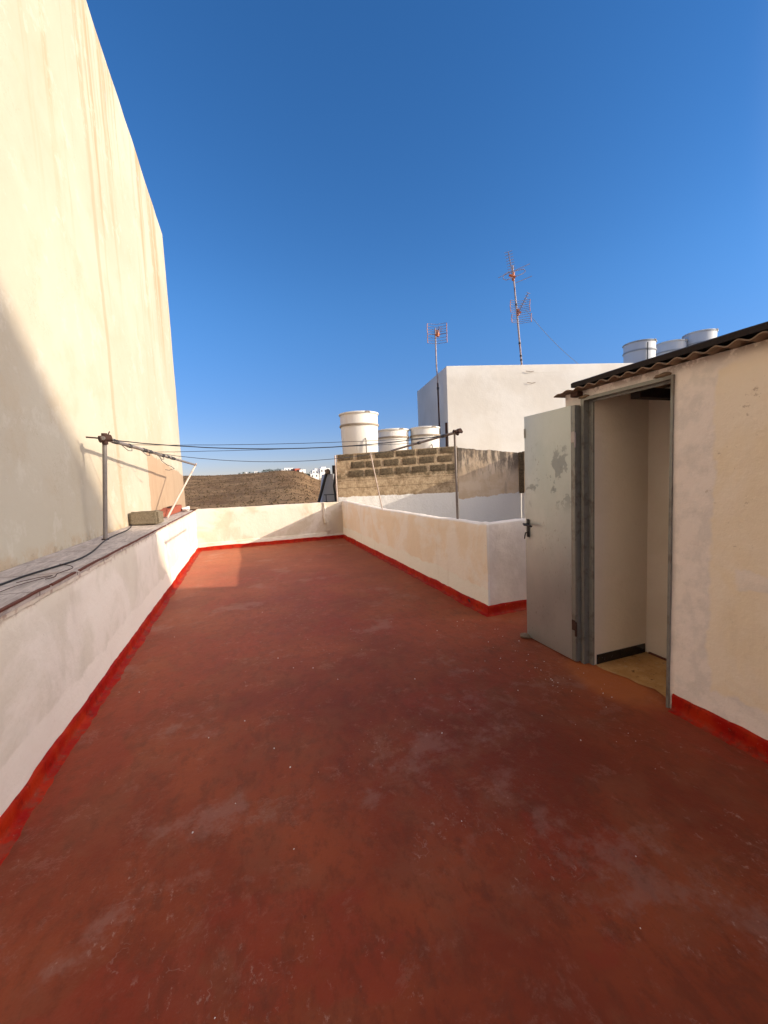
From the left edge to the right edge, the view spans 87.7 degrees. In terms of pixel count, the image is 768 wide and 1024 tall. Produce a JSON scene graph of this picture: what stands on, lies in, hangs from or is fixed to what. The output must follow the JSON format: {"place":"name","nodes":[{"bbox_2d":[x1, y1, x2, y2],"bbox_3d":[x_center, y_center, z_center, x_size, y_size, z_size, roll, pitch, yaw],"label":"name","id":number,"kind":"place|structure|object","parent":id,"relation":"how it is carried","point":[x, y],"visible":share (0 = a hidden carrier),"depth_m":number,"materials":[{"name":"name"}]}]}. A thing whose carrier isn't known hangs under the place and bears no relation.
{"place":"outdoors","nodes":[
{"label":"outdoors","id":0,"kind":"place"},
{"bbox_2d":[183,470,320,508],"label":"hill","id":1,"kind":"structure","parent":0,"point":[247,499],"depth_m":203.90,"materials":[{"name":"brown soil"}]},
{"bbox_2d":[183,470,320,508],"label":"hillside scrub","id":2,"kind":"object","parent":1,"relation":"on","point":[247,493],"visible":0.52,"depth_m":213.72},
{"bbox_2d":[310,474,318,479],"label":"hill house","id":3,"kind":"structure","parent":1,"relation":"on","point":[315,476],"depth_m":392.97,"materials":[{"name":"white paint"}]},
{"bbox_2d":[320,467,329,477],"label":"hill house","id":4,"kind":"structure","parent":1,"relation":"on","point":[322,470],"depth_m":399.08,"materials":[{"name":"white paint"}]},
{"bbox_2d":[311,468,320,478],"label":"hill house","id":5,"kind":"structure","parent":0,"point":[316,471],"depth_m":399.38,"materials":[{"name":"white paint"}]},
{"bbox_2d":[0,538,767,1023],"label":"terrace floor","id":6,"kind":"structure","parent":0,"point":[460,816],"depth_m":1.69,"materials":[{"name":"red paint"}]},
{"bbox_2d":[0,510,201,864],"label":"parapet wall","id":7,"kind":"structure","parent":6,"relation":"on","point":[72,640],"depth_m":2.56,"materials":[{"name":"paint"}]},
{"bbox_2d":[0,575,52,591],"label":"loose wire","id":8,"kind":"object","parent":7,"relation":"on","point":[28,582],"visible":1,"depth_m":2.36,"materials":[{"name":"metal"}]},
{"bbox_2d":[45,564,72,579],"bbox_3d":[-2.153,0.385,2.679,0.105,0.010,0.619,-6,6,-32],"label":"loose wire","id":9,"kind":"object","parent":7,"relation":"on","point":[60,572],"visible":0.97,"depth_m":2.59,"materials":[{"name":"metal"}]},
{"bbox_2d":[0,526,130,585],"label":"power cable","id":10,"kind":"object","parent":7,"relation":"on","point":[17,578],"visible":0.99,"depth_m":2.79,"materials":[{"name":"black rubber"}]},
{"bbox_2d":[86,431,196,539],"bbox_3d":[-3.550,-0.425,6.433,0.303,1.162,4.677,-4,5,-16],"label":"clothes line support","id":11,"kind":"object","parent":7,"relation":"on","point":[104,439],"visible":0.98,"depth_m":4.26,"materials":[{"name":"metal"}]},
{"bbox_2d":[157,450,391,461],"bbox_3d":[-1.597,-0.884,6.284,3.631,0.194,0.008,-4,5,-15],"label":"clothes line","id":12,"kind":"object","parent":11,"relation":"attached to","point":[273,461],"visible":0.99,"depth_m":6.24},
{"bbox_2d":[113,434,446,448],"bbox_3d":[-1.082,-0.813,4.643,3.796,0.162,0.011,-3,5,-9],"label":"clothes line","id":13,"kind":"object","parent":11,"relation":"attached to","point":[276,448],"visible":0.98,"depth_m":4.62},
{"bbox_2d":[181,443,410,451],"bbox_3d":[-1.411,-0.921,5.726,3.836,0.047,0.007,-3,5,0],"label":"clothes line","id":14,"kind":"object","parent":11,"relation":"attached to","point":[274,449],"visible":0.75,"depth_m":5.72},
{"bbox_2d":[229,437,435,444],"bbox_3d":[-1.178,-0.875,4.967,3.804,0.063,0.006,-3,5,-5],"label":"clothes line","id":15,"kind":"object","parent":11,"relation":"attached to","point":[321,442],"visible":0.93,"depth_m":5.00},
{"bbox_2d":[129,510,163,524],"bbox_3d":[-3.476,0.083,5.847,0.408,0.198,0.209,-3,5,-7],"label":"concrete block","id":16,"kind":"object","parent":7,"relation":"on","point":[147,517],"depth_m":5.76,"materials":[{"name":"grey concrete"}]},
{"bbox_2d":[160,505,181,516],"bbox_3d":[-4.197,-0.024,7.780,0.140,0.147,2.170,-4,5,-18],"label":"red brick","id":17,"kind":"object","parent":7,"relation":"on","point":[176,509],"visible":0.6,"depth_m":7.87,"materials":[{"name":"brick"}]},
{"bbox_2d":[182,506,189,511],"bbox_3d":[-4.381,-0.071,8.838,0.166,0.108,0.380,-4,5,-19],"label":"mortar chunk","id":18,"kind":"object","parent":7,"relation":"on","point":[187,508],"visible":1,"depth_m":8.71,"materials":[{"name":"white paint"}]},
{"bbox_2d":[195,501,342,550],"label":"parapet wall","id":19,"kind":"structure","parent":6,"relation":"on","point":[232,527],"depth_m":9.86,"materials":[{"name":"white paint"}]},
{"bbox_2d":[192,605,640,1018],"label":"plaster crumbs","id":20,"kind":"object","parent":6,"relation":"on","point":[441,733],"visible":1,"depth_m":2.38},
{"bbox_2d":[342,500,526,616],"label":"parapet wall","id":21,"kind":"structure","parent":6,"relation":"on","point":[479,567],"depth_m":4.90,"materials":[{"name":"paint"}]},
{"bbox_2d":[369,453,382,509],"bbox_3d":[-0.141,-0.550,7.256,0.218,1.029,0.036,-5,5,-27],"label":"prop stick","id":22,"kind":"object","parent":21,"relation":"on","point":[376,481],"visible":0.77,"depth_m":7.24,"materials":[{"name":"white wood"}]},
{"bbox_2d":[392,428,462,518],"bbox_3d":[0.535,-0.502,5.763,0.115,1.100,2.280,-4,5,-19],"label":"clothes line support","id":23,"kind":"object","parent":21,"relation":"on","point":[457,431],"visible":0.91,"depth_m":4.87,"materials":[{"name":"metal"}]},
{"bbox_2d":[520,633,530,638],"bbox_3d":[1.288,1.129,3.646,0.097,0.045,0.105,-4,5,-19],"label":"stone","id":24,"kind":"object","parent":6,"relation":"on","point":[525,635],"visible":0.99,"depth_m":3.62,"materials":[{"name":"grey stone"}]},
{"bbox_2d":[523,321,767,763],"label":"rooftop shed","id":25,"kind":"structure","parent":6,"relation":"on","point":[646,504],"depth_m":2.46,"materials":[{"name":"paint"}]},
{"bbox_2d":[523,405,580,660],"bbox_3d":[1.362,0.169,3.300,0.122,1.973,0.590,-4,5,-19],"label":"door","id":26,"kind":"structure","parent":25,"relation":"in","point":[552,439],"depth_m":3.24,"materials":[{"name":"grey metal"}]},
{"bbox_2d":[86,0,767,479],"label":"sky","id":27,"kind":"structure","parent":0,"point":[328,182],"materials":[{"name":"blue"}]},
{"label":"courtyard floor","id":28,"kind":"structure","parent":0,"visible":0},
{"bbox_2d":[334,446,458,517],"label":"block wall","id":29,"kind":"structure","parent":28,"relation":"on","point":[420,481],"depth_m":10.66,"materials":[{"name":"concrete"}]},
{"bbox_2d":[457,447,520,521],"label":"rendered wall","id":30,"kind":"structure","parent":28,"relation":"on","point":[488,485],"depth_m":10.65,"materials":[{"name":"beige paint"}]},
{"bbox_2d":[519,451,525,517],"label":"courtyard wall","id":31,"kind":"structure","parent":28,"relation":"on","point":[522,472],"depth_m":10.58,"materials":[{"name":"concrete"}]},
{"label":"ground","id":32,"kind":"structure","parent":0,"visible":0},
{"bbox_2d":[0,0,185,571],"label":"tall building","id":33,"kind":"structure","parent":32,"relation":"on","point":[85,341],"depth_m":4.36,"materials":[{"name":"beige paint"}]},
{"bbox_2d":[417,363,632,517],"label":"white house","id":34,"kind":"structure","parent":32,"relation":"on","point":[486,407],"depth_m":14.38,"materials":[{"name":"paint"}]},
{"bbox_2d":[427,323,447,433],"bbox_3d":[1.979,-4.641,14.073,0.605,3.937,0.627,-6,6,-36],"label":"tv aerial","id":35,"kind":"object","parent":34,"relation":"attached to","point":[437,334],"visible":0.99,"depth_m":14.20,"materials":[{"name":"metal"}]},
{"bbox_2d":[498,251,531,364],"bbox_3d":[4.605,-6.941,13.880,1.089,3.906,0.655,-4,5,-19],"label":"tv aerial","id":36,"kind":"object","parent":34,"relation":"on","point":[518,311],"visible":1,"depth_m":13.95,"materials":[{"name":"metal"}]},
{"bbox_2d":[525,309,576,362],"bbox_3d":[6.124,-6.294,14.441,2.182,1.933,0.014,-3,5,-10],"label":"guy wire","id":37,"kind":"object","parent":34,"relation":"on","point":[549,337],"visible":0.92,"depth_m":14.43,"materials":[{"name":"grey metal"}]},
{"bbox_2d":[622,339,656,362],"bbox_3d":[10.285,-6.121,16.075,1.186,1.324,1.212,-4,5,-19],"label":"water tank","id":38,"kind":"object","parent":34,"relation":"on","point":[638,350],"visible":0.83,"depth_m":15.62,"materials":[{"name":"white plastic"}]},
{"bbox_2d":[656,339,687,355],"bbox_3d":[12.085,-6.356,16.862,1.206,1.504,1.232,-4,5,-19],"label":"water tank","id":39,"kind":"object","parent":34,"relation":"on","point":[668,346],"visible":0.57,"depth_m":16.38,"materials":[{"name":"white plastic"}]},
{"bbox_2d":[682,328,717,345],"bbox_3d":[13.083,-6.505,16.555,1.196,1.764,1.222,-4,5,-19],"label":"water tank","id":40,"kind":"object","parent":34,"relation":"on","point":[696,337],"visible":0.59,"depth_m":16.07,"materials":[{"name":"white plastic"}]},
{"bbox_3d":[0.665,3.758,14.244,5.050,11.100,6.900,-4,5,-19],"label":"lower roof","id":41,"kind":"object","parent":32,"relation":"on","visible":0},
{"bbox_2d":[320,469,334,501],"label":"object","id":42,"kind":"structure","parent":41,"relation":"attached to","point":[328,487],"depth_m":12.46,"materials":[{"name":"grey paint"}]},
{"bbox_2d":[317,473,327,501],"bbox_3d":[-1.947,-0.584,12.352,0.476,1.218,0.109,-3,5,-4],"label":"black pole","id":43,"kind":"object","parent":42,"relation":"attached to","point":[322,487],"visible":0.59,"depth_m":12.31,"materials":[{"name":"metal"}]},
{"bbox_2d":[324,494,336,501],"bbox_3d":[-1.608,-0.296,12.252,0.440,0.502,0.025,-3,5,-2],"label":"hand rail","id":44,"kind":"object","parent":41,"relation":"attached to","point":[330,501],"visible":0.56,"depth_m":12.23,"materials":[{"name":"grey metal"}]},
{"bbox_2d":[332,463,336,500],"bbox_3d":[-1.497,-0.733,12.386,0.162,1.543,0.105,-2,5,3],"label":"black downpipe","id":45,"kind":"object","parent":41,"relation":"attached to","point":[333,472],"visible":0.56,"depth_m":12.32,"materials":[{"name":"plastic"}]},
{"bbox_2d":[339,411,378,453],"bbox_3d":[-0.721,-2.259,11.881,1.186,1.334,1.212,-4,5,-19],"label":"water tank","id":46,"kind":"object","parent":41,"relation":"on","point":[362,427],"visible":0.92,"depth_m":11.41,"materials":[{"name":"white plastic"}]},
{"bbox_2d":[378,428,409,451],"bbox_3d":[0.325,-2.272,13.469,1.116,1.004,1.142,-4,5,-19],"label":"water tank","id":47,"kind":"object","parent":41,"relation":"on","point":[387,435],"visible":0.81,"depth_m":13.02,"materials":[{"name":"white plastic"}]},
{"bbox_2d":[409,426,439,448],"bbox_3d":[1.401,-2.345,13.545,1.046,1.044,1.073,-4,5,-19],"label":"water tank","id":48,"kind":"object","parent":41,"relation":"on","point":[423,431],"visible":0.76,"depth_m":13.12,"materials":[{"name":"white plastic"}]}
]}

